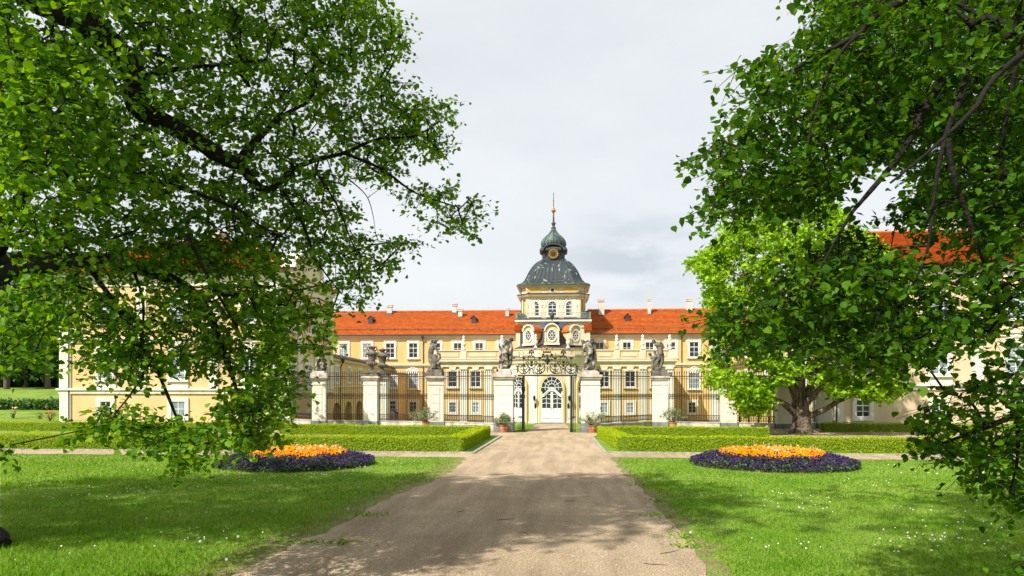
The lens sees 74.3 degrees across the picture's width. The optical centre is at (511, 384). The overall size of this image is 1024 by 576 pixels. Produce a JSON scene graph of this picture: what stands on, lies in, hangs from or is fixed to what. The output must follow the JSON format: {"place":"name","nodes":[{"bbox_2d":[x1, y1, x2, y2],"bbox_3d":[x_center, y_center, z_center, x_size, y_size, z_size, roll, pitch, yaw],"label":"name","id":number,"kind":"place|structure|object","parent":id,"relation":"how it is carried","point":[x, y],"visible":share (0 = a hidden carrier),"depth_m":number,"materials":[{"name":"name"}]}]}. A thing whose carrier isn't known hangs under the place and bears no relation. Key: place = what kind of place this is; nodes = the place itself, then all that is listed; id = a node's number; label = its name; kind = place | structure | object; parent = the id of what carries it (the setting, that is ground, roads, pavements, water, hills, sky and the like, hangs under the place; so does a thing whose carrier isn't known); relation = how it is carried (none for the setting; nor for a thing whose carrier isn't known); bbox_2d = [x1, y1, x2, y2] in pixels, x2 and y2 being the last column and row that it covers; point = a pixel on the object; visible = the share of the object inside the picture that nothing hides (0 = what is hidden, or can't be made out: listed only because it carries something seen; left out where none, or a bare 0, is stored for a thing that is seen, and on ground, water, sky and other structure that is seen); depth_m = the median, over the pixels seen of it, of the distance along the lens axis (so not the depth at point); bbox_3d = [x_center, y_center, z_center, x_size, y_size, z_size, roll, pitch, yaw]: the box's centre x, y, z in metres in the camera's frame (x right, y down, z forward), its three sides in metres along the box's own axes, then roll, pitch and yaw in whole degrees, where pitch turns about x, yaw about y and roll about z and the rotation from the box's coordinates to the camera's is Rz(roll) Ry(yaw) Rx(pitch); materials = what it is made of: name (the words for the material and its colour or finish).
{"place":"outdoors","nodes":[
{"label":"outdoors","id":0,"kind":"place"},
{"bbox_2d":[408,407,438,424],"bbox_3d":[-6.269,2.337,48.920,1.881,1.654,2.112,0,0,31],"label":"potted oleander","id":1,"kind":"object","parent":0,"point":[425,416],"visible":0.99,"depth_m":48.56,"materials":[{"name":"plant"}]},
{"bbox_2d":[1,0,1020,312],"label":"sky","id":2,"kind":"structure","parent":0,"point":[593,104],"materials":[{"name":"white"}]},
{"bbox_2d":[0,385,1023,575],"bbox_3d":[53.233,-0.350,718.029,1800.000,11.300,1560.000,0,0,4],"label":"lawn","id":3,"kind":"structure","parent":0,"point":[31,393],"depth_m":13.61,"materials":[{"name":"green plant"}]},
{"bbox_2d":[0,397,16,409],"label":"round shrub","id":4,"kind":"object","parent":3,"relation":"on","point":[6,406],"visible":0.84,"depth_m":71.86,"materials":[{"name":"green plant"}]},
{"bbox_2d":[0,373,34,386],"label":"understorey bush","id":5,"kind":"object","parent":3,"relation":"on","point":[14,384],"visible":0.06,"depth_m":134.06,"materials":[{"name":"green plant"}]},
{"bbox_2d":[0,281,39,388],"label":"park tree","id":6,"kind":"object","parent":3,"relation":"on","point":[6,383],"visible":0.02,"depth_m":115.27,"materials":[{"name":"green plant"}]},
{"bbox_2d":[10,398,36,409],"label":"round shrub","id":7,"kind":"object","parent":3,"relation":"on","point":[24,403],"visible":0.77,"depth_m":71.56,"materials":[{"name":"green plant"}]},
{"bbox_2d":[0,303,56,387],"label":"park tree","id":8,"kind":"object","parent":3,"relation":"on","point":[25,374],"visible":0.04,"depth_m":128.48,"materials":[{"name":"green plant"}]},
{"bbox_2d":[14,368,43,386],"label":"understorey bush","id":9,"kind":"object","parent":3,"relation":"on","point":[31,383],"visible":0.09,"depth_m":133.16,"materials":[{"name":"green plant"}]},
{"bbox_2d":[4,283,58,388],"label":"park tree","id":10,"kind":"object","parent":3,"relation":"on","point":[47,385],"visible":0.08,"depth_m":115.56,"materials":[{"name":"green plant"}]},
{"bbox_2d":[23,292,58,387],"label":"park tree","id":11,"kind":"object","parent":3,"relation":"on","point":[55,370],"visible":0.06,"depth_m":125.63,"materials":[{"name":"green plant"}]},
{"bbox_2d":[34,396,58,409],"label":"round shrub","id":12,"kind":"object","parent":3,"relation":"on","point":[40,403],"visible":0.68,"depth_m":71.11,"materials":[{"name":"green plant"}]},
{"bbox_2d":[47,398,58,409],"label":"round shrub","id":13,"kind":"object","parent":3,"relation":"on","point":[54,405],"visible":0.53,"depth_m":71.04,"materials":[{"name":"green plant"}]},
{"bbox_2d":[0,421,256,431],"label":"box hedge","id":14,"kind":"object","parent":3,"relation":"on","point":[31,425],"visible":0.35,"depth_m":45.16,"materials":[{"name":"green plant"}]},
{"bbox_2d":[54,230,339,422],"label":"side pavilion","id":15,"kind":"structure","parent":3,"relation":"on","point":[188,395],"depth_m":58.65,"materials":[{"name":"yellow paint"}]},
{"bbox_2d":[93,346,116,387],"bbox_3d":[-35.307,-1.681,58.631,2.080,4.583,0.280,0,0,4],"label":"window","id":16,"kind":"structure","parent":15,"relation":"in","point":[113,385],"depth_m":58.69,"materials":[{"name":"white paint"}]},
{"bbox_2d":[96,397,114,421],"bbox_3d":[-35.301,2.213,58.711,1.680,2.212,0.120,0,0,4],"label":"window","id":17,"kind":"structure","parent":15,"relation":"in","point":[100,401],"depth_m":58.67,"materials":[{"name":"white paint"}]},
{"bbox_2d":[167,398,188,419],"bbox_3d":[-28.770,2.126,58.226,1.890,1.943,0.120,0,0,4],"label":"window","id":18,"kind":"structure","parent":15,"relation":"in","point":[181,405],"depth_m":58.23,"materials":[{"name":"white paint"}]},
{"bbox_2d":[166,342,189,387],"bbox_3d":[-28.776,-1.669,58.147,2.080,4.566,0.280,0,0,4],"label":"window","id":19,"kind":"structure","parent":15,"relation":"in","point":[183,383],"depth_m":58.19,"materials":[{"name":"white paint"}]},
{"bbox_2d":[238,342,257,387],"bbox_3d":[-22.457,-1.656,57.678,2.080,4.549,0.280,0,0,4],"label":"window","id":20,"kind":"structure","parent":15,"relation":"in","point":[250,346],"depth_m":57.74,"materials":[{"name":"white paint"}]},
{"bbox_2d":[304,353,312,388],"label":"window","id":21,"kind":"structure","parent":15,"relation":"in","point":[309,364],"depth_m":64.38,"materials":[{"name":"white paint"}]},
{"bbox_2d":[304,311,313,336],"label":"window","id":22,"kind":"structure","parent":15,"relation":"in","point":[309,331],"depth_m":64.71,"materials":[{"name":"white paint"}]},
{"bbox_2d":[0,424,490,451],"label":"box hedge","id":23,"kind":"object","parent":3,"relation":"on","point":[451,438],"visible":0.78,"depth_m":28.71,"materials":[{"name":"green plant"}]},
{"bbox_2d":[0,0,498,547],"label":"linden tree","id":24,"kind":"object","parent":3,"relation":"on","point":[60,66],"visible":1,"depth_m":8.22,"materials":[{"name":"green plant"}]},
{"bbox_2d":[253,311,295,428],"bbox_3d":[-16.862,-1.136,47.818,3.992,10.088,3.770,0,0,4],"label":"columnar tree","id":25,"kind":"object","parent":3,"relation":"on","point":[272,373],"visible":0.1,"depth_m":47.49,"materials":[{"name":"green plant"}]},
{"bbox_2d":[212,442,375,472],"bbox_3d":[-7.054,2.311,22.185,5.121,0.924,5.137,0,0,4],"label":"flower bed","id":26,"kind":"object","parent":3,"relation":"on","point":[299,458],"visible":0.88,"depth_m":20.71,"materials":[{"name":"plant"}]},
{"bbox_2d":[292,371,311,423],"bbox_3d":[-16.817,1.125,54.354,3.254,4.350,0.520,0,0,44],"label":"iron fence","id":27,"kind":"object","parent":3,"relation":"on","point":[303,416],"visible":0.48,"depth_m":54.14,"materials":[{"name":"metal"}]},
{"bbox_2d":[279,423,352,433],"bbox_3d":[-12.021,2.727,41.501,4.529,0.752,0.735,0,0,4],"label":"box hedge","id":28,"kind":"object","parent":3,"relation":"on","point":[324,428],"visible":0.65,"depth_m":41.22,"materials":[{"name":"green plant"}]},
{"bbox_2d":[310,376,329,423],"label":"fence pillar","id":29,"kind":"structure","parent":3,"relation":"on","point":[320,411],"depth_m":52.65,"materials":[{"name":"white paint"}]},
{"bbox_2d":[310,356,330,375],"bbox_3d":[-15.068,-1.794,53.185,1.316,2.323,0.960,0,0,4],"label":"statue","id":30,"kind":"object","parent":29,"relation":"on","point":[319,371],"visible":0.64,"depth_m":52.96,"materials":[{"name":"stone"}]},
{"bbox_2d":[181,458,464,575],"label":"worn verge","id":31,"kind":"structure","parent":3,"relation":"on","point":[271,550],"depth_m":11.21,"materials":[{"name":"brown plant"}]},
{"bbox_2d":[326,371,362,424],"bbox_3d":[-12.979,1.120,52.782,3.272,4.340,0.520,0,0,13],"label":"iron fence","id":32,"kind":"object","parent":3,"relation":"on","point":[353,421],"visible":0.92,"depth_m":52.73,"materials":[{"name":"metal"}]},
{"bbox_2d":[332,354,394,419],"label":"arcade wing","id":33,"kind":"structure","parent":3,"relation":"on","point":[348,365],"depth_m":77.85,"materials":[{"name":"yellow paint"}]},
{"bbox_2d":[335,364,339,383],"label":"window","id":34,"kind":"structure","parent":33,"relation":"in","point":[337,366],"depth_m":73.25,"materials":[{"name":"white paint"}]},
{"bbox_2d":[347,366,350,383],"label":"window","id":35,"kind":"structure","parent":33,"relation":"in","point":[348,367],"depth_m":77.09,"materials":[{"name":"white paint"}]},
{"bbox_2d":[361,376,382,425],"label":"fence pillar","id":36,"kind":"structure","parent":3,"relation":"on","point":[371,400],"depth_m":51.83,"materials":[{"name":"white paint"}]},
{"bbox_2d":[362,346,380,375],"bbox_3d":[-10.849,-1.822,52.375,1.166,2.379,1.166,0,0,4],"label":"stone urn","id":37,"kind":"object","parent":36,"relation":"on","point":[371,353],"visible":0.98,"depth_m":52.11,"materials":[{"name":"grey stone"}]},
{"bbox_2d":[380,377,389,420],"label":"fence pillar","id":38,"kind":"structure","parent":3,"relation":"on","point":[383,392],"depth_m":61.02,"materials":[{"name":"white paint"}]},
{"bbox_2d":[376,348,389,375],"bbox_3d":[-11.813,-1.964,61.542,1.306,2.665,1.306,0,0,4],"label":"stone urn","id":39,"kind":"object","parent":38,"relation":"on","point":[382,357],"visible":0.87,"depth_m":61.27,"materials":[{"name":"grey stone"}]},
{"bbox_2d":[387,373,406,420],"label":"corner block","id":40,"kind":"structure","parent":3,"relation":"on","point":[401,390],"depth_m":92.62,"materials":[{"name":"yellow paint"}]},
{"bbox_2d":[378,371,427,425],"bbox_3d":[-8.365,1.118,51.863,4.008,4.336,0.520,0,0,14],"label":"iron fence","id":41,"kind":"object","parent":3,"relation":"on","point":[400,423],"visible":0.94,"depth_m":51.80,"materials":[{"name":"metal"}]},
{"bbox_2d":[425,376,445,425],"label":"fence pillar","id":42,"kind":"structure","parent":3,"relation":"on","point":[435,392],"depth_m":50.76,"materials":[{"name":"white paint"}]},
{"bbox_2d":[425,339,443,375],"bbox_3d":[-5.889,-2.048,51.351,1.310,2.832,1.000,0,0,4],"label":"statue","id":43,"kind":"object","parent":42,"relation":"on","point":[435,369],"visible":1,"depth_m":51.13,"materials":[{"name":"stone"}]},
{"bbox_2d":[444,370,494,428],"bbox_3d":[-3.042,1.112,49.748,5.359,4.323,0.520,0,0,36],"label":"iron fence","id":44,"kind":"object","parent":3,"relation":"on","point":[454,422],"visible":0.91,"depth_m":49.73,"materials":[{"name":"metal"}]},
{"bbox_2d":[491,375,516,431],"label":"fence pillar","id":45,"kind":"structure","parent":3,"relation":"on","point":[504,393],"depth_m":44.04,"materials":[{"name":"white paint"}]},
{"bbox_2d":[496,338,514,374],"bbox_3d":[-0.403,-1.864,44.662,1.227,2.464,0.920,0,0,4],"label":"statue","id":46,"kind":"object","parent":45,"relation":"on","point":[506,355],"visible":1,"depth_m":44.49,"materials":[{"name":"stone"}]},
{"bbox_2d":[5,435,1015,455],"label":"kerb","id":47,"kind":"structure","parent":3,"relation":"on","point":[500,436],"depth_m":26.88,"materials":[{"name":"grey stone"}]},
{"bbox_2d":[14,464,1022,562],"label":"daisies","id":48,"kind":"object","parent":3,"relation":"on","point":[741,495],"visible":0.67,"depth_m":11.38,"materials":[{"name":"white plant"}]},
{"bbox_2d":[515,347,580,431],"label":"wrought iron gate","id":49,"kind":"structure","parent":3,"relation":"on","point":[547,360],"depth_m":44.48,"materials":[{"name":"black metal"}]},
{"bbox_2d":[333,192,769,423],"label":"building","id":50,"kind":"structure","parent":3,"relation":"on","point":[553,287],"depth_m":92.77,"materials":[{"name":"yellow paint"}]},
{"bbox_2d":[337,339,350,356],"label":"window","id":51,"kind":"structure","parent":50,"relation":"in","point":[343,341],"depth_m":97.00,"materials":[{"name":"white paint"}]},
{"bbox_2d":[361,338,373,358],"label":"window","id":52,"kind":"structure","parent":50,"relation":"in","point":[364,345],"depth_m":96.74,"materials":[{"name":"white paint"}]},
{"bbox_2d":[384,338,396,358],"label":"window","id":53,"kind":"structure","parent":50,"relation":"in","point":[390,344],"depth_m":96.50,"materials":[{"name":"white paint"}]},
{"bbox_2d":[406,363,419,389],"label":"window","id":54,"kind":"structure","parent":50,"relation":"in","point":[412,368],"depth_m":96.22,"materials":[{"name":"white paint"}]},
{"bbox_2d":[407,338,419,358],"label":"window","id":55,"kind":"structure","parent":50,"relation":"in","point":[413,344],"depth_m":96.24,"materials":[{"name":"white paint"}]},
{"bbox_2d":[408,399,418,413],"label":"window","id":56,"kind":"structure","parent":50,"relation":"in","point":[417,400],"depth_m":96.22,"materials":[{"name":"glass"}]},
{"bbox_2d":[429,338,442,349],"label":"window","id":57,"kind":"structure","parent":50,"relation":"in","point":[439,344],"depth_m":95.94,"materials":[{"name":"white paint"}]},
{"bbox_2d":[446,370,458,387],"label":"window","id":58,"kind":"structure","parent":50,"relation":"in","point":[451,382],"depth_m":89.77,"materials":[{"name":"white paint"}]},
{"bbox_2d":[448,400,458,414],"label":"window","id":59,"kind":"structure","parent":50,"relation":"in","point":[451,401],"depth_m":89.75,"materials":[{"name":"white paint"}]},
{"bbox_2d":[451,338,462,349],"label":"window","id":60,"kind":"structure","parent":50,"relation":"in","point":[456,344],"depth_m":95.77,"materials":[{"name":"white paint"}]},
{"bbox_2d":[469,370,481,387],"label":"window","id":61,"kind":"structure","parent":50,"relation":"in","point":[477,383],"depth_m":89.55,"materials":[{"name":"white paint"}]},
{"bbox_2d":[471,400,480,414],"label":"window","id":62,"kind":"structure","parent":50,"relation":"in","point":[477,402],"depth_m":89.52,"materials":[{"name":"white paint"}]},
{"bbox_2d":[472,338,485,349],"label":"window","id":63,"kind":"structure","parent":50,"relation":"in","point":[479,343],"depth_m":95.56,"materials":[{"name":"white paint"}]},
{"bbox_2d":[529,300,540,317],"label":"window","id":64,"kind":"structure","parent":50,"relation":"in","point":[537,304],"depth_m":91.32,"materials":[{"name":"white paint"}]},
{"bbox_2d":[546,300,557,317],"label":"window","id":65,"kind":"structure","parent":50,"relation":"in","point":[552,305],"depth_m":91.16,"materials":[{"name":"white paint"}]},
{"bbox_2d":[564,300,575,316],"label":"window","id":66,"kind":"structure","parent":50,"relation":"in","point":[567,307],"depth_m":90.99,"materials":[{"name":"white paint"}]},
{"bbox_2d":[593,337,606,348],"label":"window","id":67,"kind":"structure","parent":50,"relation":"in","point":[601,343],"depth_m":94.29,"materials":[{"name":"white paint"}]},
{"bbox_2d":[599,369,610,387],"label":"window","id":68,"kind":"structure","parent":50,"relation":"in","point":[607,369],"depth_m":88.29,"materials":[{"name":"white paint"}]},
{"bbox_2d":[600,400,609,414],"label":"window","id":69,"kind":"structure","parent":50,"relation":"in","point":[600,400],"depth_m":88.27,"materials":[{"name":"white paint"}]},
{"bbox_2d":[620,337,633,348],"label":"window","id":70,"kind":"structure","parent":50,"relation":"in","point":[625,343],"depth_m":94.01,"materials":[{"name":"white paint"}]},
{"bbox_2d":[624,400,635,414],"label":"window","id":71,"kind":"structure","parent":50,"relation":"in","point":[624,400],"depth_m":88.04,"materials":[{"name":"white paint"}]},
{"bbox_2d":[624,369,636,388],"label":"window","id":72,"kind":"structure","parent":50,"relation":"in","point":[624,369],"depth_m":88.01,"materials":[{"name":"white paint"}]},
{"bbox_2d":[644,337,656,348],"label":"window","id":73,"kind":"structure","parent":50,"relation":"in","point":[648,341],"depth_m":93.81,"materials":[{"name":"white paint"}]},
{"bbox_2d":[664,337,677,358],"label":"window","id":74,"kind":"structure","parent":50,"relation":"in","point":[674,345],"depth_m":93.53,"materials":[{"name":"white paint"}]},
{"bbox_2d":[687,400,698,414],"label":"window","id":75,"kind":"structure","parent":50,"relation":"in","point":[688,401],"depth_m":93.33,"materials":[{"name":"white paint"}]},
{"bbox_2d":[687,337,700,358],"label":"window","id":76,"kind":"structure","parent":50,"relation":"in","point":[694,343],"depth_m":93.33,"materials":[{"name":"white paint"}]},
{"bbox_2d":[687,362,700,389],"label":"window","id":77,"kind":"structure","parent":50,"relation":"in","point":[694,369],"depth_m":93.33,"materials":[{"name":"white paint"}]},
{"bbox_2d":[578,375,602,432],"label":"fence pillar","id":78,"kind":"structure","parent":3,"relation":"on","point":[590,393],"depth_m":43.92,"materials":[{"name":"white paint"}]},
{"bbox_2d":[581,339,598,374],"bbox_3d":[5.125,-1.814,44.553,1.176,2.364,0.960,0,0,4],"label":"statue","id":79,"kind":"object","parent":78,"relation":"on","point":[591,355],"visible":1,"depth_m":44.42,"materials":[{"name":"stone"}]},
{"bbox_2d":[599,370,651,426],"bbox_3d":[8.341,1.114,49.558,5.985,4.328,0.520,0,0,-39],"label":"iron fence","id":80,"kind":"object","parent":3,"relation":"on","point":[648,423],"visible":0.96,"depth_m":49.59,"materials":[{"name":"metal"}]},
{"bbox_2d":[650,376,670,426],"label":"fence pillar","id":81,"kind":"structure","parent":3,"relation":"on","point":[660,384],"depth_m":50.81,"materials":[{"name":"white paint"}]},
{"bbox_2d":[648,339,671,375],"bbox_3d":[11.217,-2.042,51.386,1.712,2.820,1.000,0,0,4],"label":"statue","id":82,"kind":"object","parent":81,"relation":"on","point":[658,370],"visible":1,"depth_m":51.22,"materials":[{"name":"stone"}]},
{"bbox_2d":[610,458,735,575],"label":"worn verge","id":83,"kind":"structure","parent":3,"relation":"on","point":[714,567],"depth_m":11.35,"materials":[{"name":"brown plant"}]},
{"bbox_2d":[710,387,717,421],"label":"fence pillar","id":84,"kind":"structure","parent":3,"relation":"on","point":[715,405],"depth_m":58.86,"materials":[{"name":"white paint"}]},
{"bbox_2d":[719,379,737,426],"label":"fence pillar","id":85,"kind":"structure","parent":3,"relation":"on","point":[727,417],"depth_m":49.55,"materials":[{"name":"white paint"}]},
{"bbox_2d":[668,370,719,426],"bbox_3d":[13.663,1.120,50.741,3.748,4.340,0.520,0,0,19],"label":"iron fence","id":86,"kind":"object","parent":85,"relation":"attached to","point":[701,424],"visible":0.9,"depth_m":50.66,"materials":[{"name":"metal"}]},
{"bbox_2d":[725,358,772,422],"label":"arcade wing","id":87,"kind":"structure","parent":3,"relation":"on","point":[742,367],"depth_m":82.41,"materials":[{"name":"yellow paint"}]},
{"bbox_2d":[736,370,774,428],"bbox_3d":[17.746,1.116,49.373,2.793,4.332,0.520,0,0,30],"label":"iron fence","id":88,"kind":"object","parent":3,"relation":"on","point":[771,425],"visible":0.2,"depth_m":49.15,"materials":[{"name":"metal"}]},
{"bbox_2d":[689,442,861,473],"bbox_3d":[8.594,2.356,22.330,5.359,0.895,5.379,0,0,4],"label":"flower bed","id":89,"kind":"object","parent":3,"relation":"on","point":[776,459],"visible":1,"depth_m":20.85,"materials":[{"name":"plant"}]},
{"bbox_2d":[770,376,793,428],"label":"fence pillar","id":90,"kind":"structure","parent":3,"relation":"on","point":[783,418],"depth_m":48.09,"materials":[{"name":"white paint"}]},
{"bbox_2d":[681,170,919,433],"bbox_3d":[18.998,-5.675,43.270,16.709,18.306,12.913,0,0,4],"label":"broadleaf tree","id":91,"kind":"object","parent":3,"relation":"on","point":[743,393],"visible":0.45,"depth_m":40.77,"materials":[{"name":"green plant"}]},
{"bbox_2d":[596,425,1023,453],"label":"box hedge","id":92,"kind":"object","parent":3,"relation":"on","point":[664,438],"visible":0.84,"depth_m":28.00,"materials":[{"name":"green plant"}]},
{"bbox_2d":[805,378,815,427],"bbox_3d":[21.147,1.116,49.046,2.368,4.331,0.520,0,0,-22],"label":"iron fence","id":93,"kind":"object","parent":3,"relation":"on","point":[813,425],"visible":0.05,"depth_m":49.37,"materials":[{"name":"metal"}]},
{"bbox_2d":[813,379,831,427],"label":"fence pillar","id":94,"kind":"structure","parent":3,"relation":"on","point":[821,402],"depth_m":48.95,"materials":[{"name":"white paint"}]},
{"bbox_2d":[670,0,1023,575],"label":"linden tree","id":95,"kind":"object","parent":3,"relation":"on","point":[957,121],"visible":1,"depth_m":5.00,"materials":[{"name":"green plant"}]},
{"bbox_2d":[782,217,1023,423],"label":"side pavilion","id":96,"kind":"structure","parent":3,"relation":"on","point":[856,410],"depth_m":53.73,"materials":[{"name":"paint"}]},
{"bbox_2d":[852,398,873,420],"bbox_3d":[28.050,1.921,54.004,1.650,1.968,0.140,0,0,4],"label":"window","id":97,"kind":"structure","parent":96,"relation":"in","point":[861,411],"depth_m":53.99,"materials":[{"name":"white paint"}]},
{"bbox_2d":[928,395,950,418],"bbox_3d":[33.883,1.845,53.571,1.650,1.957,0.140,0,0,4],"label":"window","id":98,"kind":"structure","parent":96,"relation":"in","point":[949,396],"depth_m":53.55,"materials":[{"name":"white paint"}]},
{"bbox_2d":[926,334,952,387],"bbox_3d":[33.878,-2.036,53.492,2.180,4.581,0.300,0,0,4],"label":"window","id":99,"kind":"structure","parent":96,"relation":"in","point":[948,378],"depth_m":53.53,"materials":[{"name":"white paint"}]},
{"bbox_2d":[1002,329,1023,383],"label":"window","id":100,"kind":"structure","parent":96,"relation":"in","point":[1013,365],"depth_m":53.16,"materials":[{"name":"white paint"}]},
{"bbox_2d":[820,422,1022,432],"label":"box hedge","id":101,"kind":"object","parent":3,"relation":"on","point":[861,427],"visible":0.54,"depth_m":44.65,"materials":[{"name":"green plant"}]},
{"bbox_2d":[14,431,1020,575],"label":"gravel path","id":102,"kind":"structure","parent":0,"point":[516,451],"depth_m":11.55,"materials":[{"name":"beige gravel"}]},
{"bbox_2d":[263,481,709,549],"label":"path edge weeds","id":103,"kind":"object","parent":102,"relation":"on","point":[683,535],"visible":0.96,"depth_m":10.25,"materials":[{"name":"green plant"}]},
{"bbox_2d":[492,412,517,432],"bbox_3d":[-0.532,2.457,43.852,1.511,1.343,1.590,0,0,30],"label":"potted oleander","id":104,"kind":"object","parent":102,"relation":"on","point":[504,425],"visible":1,"depth_m":43.79,"materials":[{"name":"plant"}]},
{"bbox_2d":[577,412,606,432],"bbox_3d":[5.197,2.410,43.979,1.633,1.450,1.855,0,0,-32],"label":"potted oleander","id":105,"kind":"object","parent":102,"relation":"on","point":[592,427],"visible":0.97,"depth_m":43.66,"materials":[{"name":"plant"}]},
{"bbox_2d":[528,425,570,432],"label":"court path","id":106,"kind":"structure","parent":0,"point":[551,428],"depth_m":48.35,"materials":[{"name":"beige gravel"}]},
{"bbox_2d":[769,429,1015,434],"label":"forecourt gravel","id":107,"kind":"structure","parent":0,"point":[778,431],"depth_m":44.03,"materials":[{"name":"beige gravel"}]},
{"bbox_2d":[658,406,687,427],"bbox_3d":[11.414,2.345,47.763,1.768,1.643,1.785,0,0,-38],"label":"potted oleander","id":108,"kind":"object","parent":107,"relation":"on","point":[675,418],"visible":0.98,"depth_m":47.61,"materials":[{"name":"plant"}]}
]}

